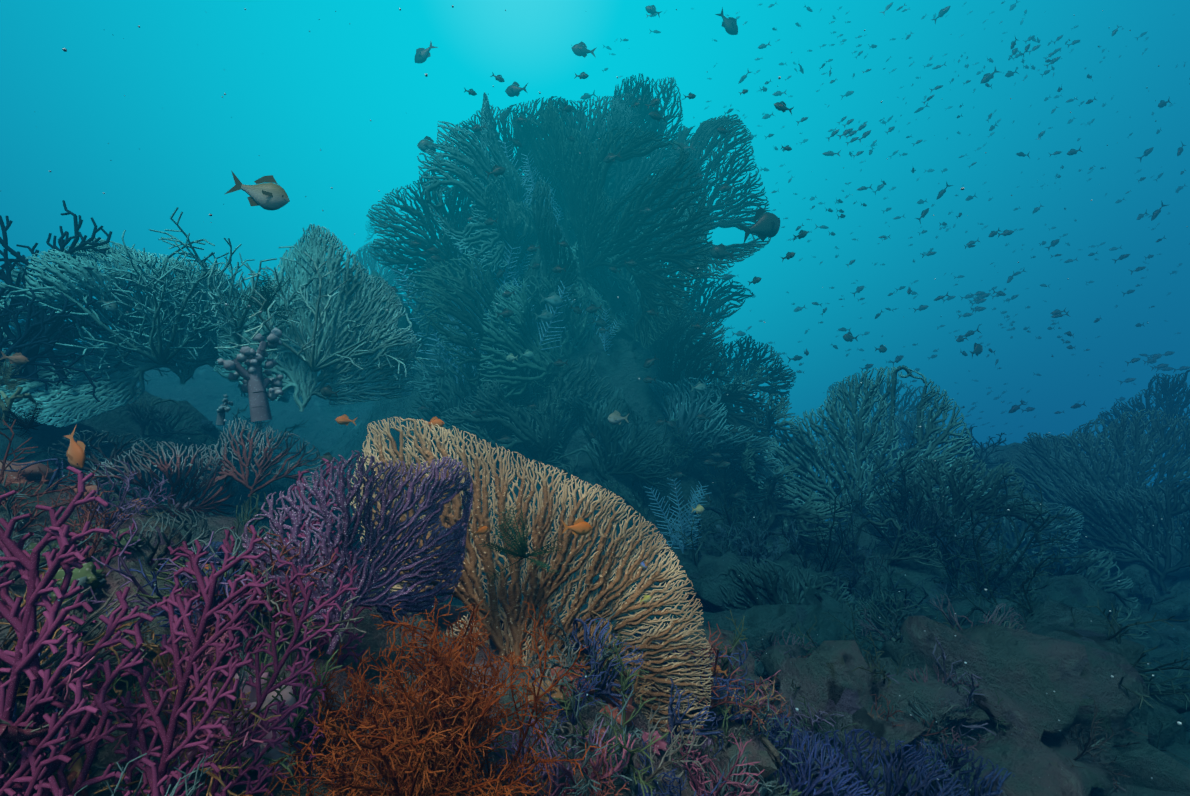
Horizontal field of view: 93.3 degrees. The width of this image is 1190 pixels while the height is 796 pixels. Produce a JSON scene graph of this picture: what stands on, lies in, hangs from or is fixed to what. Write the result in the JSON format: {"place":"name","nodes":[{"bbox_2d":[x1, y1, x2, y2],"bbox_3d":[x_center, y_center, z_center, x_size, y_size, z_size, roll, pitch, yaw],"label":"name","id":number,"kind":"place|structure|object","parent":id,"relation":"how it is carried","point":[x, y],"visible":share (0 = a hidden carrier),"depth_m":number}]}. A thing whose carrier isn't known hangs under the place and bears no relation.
{"place":"outdoors","nodes":[
{"label":"outdoors","id":0,"kind":"place"},
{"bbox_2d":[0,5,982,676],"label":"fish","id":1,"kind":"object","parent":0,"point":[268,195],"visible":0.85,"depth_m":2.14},
{"bbox_2d":[0,5,1187,789],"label":"marine snow particles","id":2,"kind":"object","parent":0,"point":[618,297],"visible":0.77,"depth_m":0.70},
{"bbox_2d":[0,178,1189,795],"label":"seabed","id":3,"kind":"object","parent":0,"point":[204,390],"depth_m":2.77},
{"bbox_2d":[0,458,371,795],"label":"branching coral","id":4,"kind":"object","parent":3,"relation":"on","point":[24,658],"visible":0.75,"depth_m":0.78},
{"bbox_2d":[0,224,418,426],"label":"sea fans","id":5,"kind":"object","parent":3,"relation":"on","point":[78,403],"visible":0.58,"depth_m":2.20},
{"bbox_2d":[0,270,565,585],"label":"crinoids","id":6,"kind":"object","parent":3,"relation":"on","point":[521,551],"visible":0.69,"depth_m":1.59},
{"bbox_2d":[241,450,473,654],"bbox_3d":[-0.427,0.292,1.112,0.452,0.382,0.112,3,-4,-43],"label":"purple sea fan","id":7,"kind":"object","parent":3,"relation":"on","point":[371,578],"visible":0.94,"depth_m":1.10},
{"bbox_2d":[205,595,600,795],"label":"bushy coral","id":8,"kind":"object","parent":3,"relation":"on","point":[415,757],"visible":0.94,"depth_m":0.91},
{"bbox_2d":[392,139,711,552],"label":"feather plumes","id":9,"kind":"object","parent":3,"relation":"on","point":[679,543],"visible":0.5,"depth_m":3.47},
{"bbox_2d":[0,328,1188,795],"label":"sponges soft corals","id":10,"kind":"object","parent":3,"relation":"on","point":[254,386],"visible":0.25,"depth_m":1.24},
{"bbox_2d":[0,134,1189,795],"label":"coral bushes","id":11,"kind":"object","parent":3,"relation":"on","point":[44,326],"visible":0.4,"depth_m":1.88},
{"bbox_2d":[604,436,1189,795],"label":"reef rocks","id":12,"kind":"object","parent":3,"relation":"on","point":[1022,673],"visible":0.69,"depth_m":1.72},
{"bbox_2d":[0,387,1031,795],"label":"sea fans","id":13,"kind":"object","parent":12,"relation":"on","point":[468,591],"visible":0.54,"depth_m":1.39},
{"bbox_2d":[8,73,1189,658],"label":"sea fans","id":14,"kind":"object","parent":12,"relation":"on","point":[586,175],"visible":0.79,"depth_m":3.46},
{"bbox_2d":[0,0,1189,449],"label":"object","id":15,"kind":"structure","parent":0,"point":[294,93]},
{"bbox_2d":[389,0,1189,504],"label":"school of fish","id":16,"kind":"object","parent":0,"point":[609,158],"visible":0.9,"depth_m":6.42}
]}

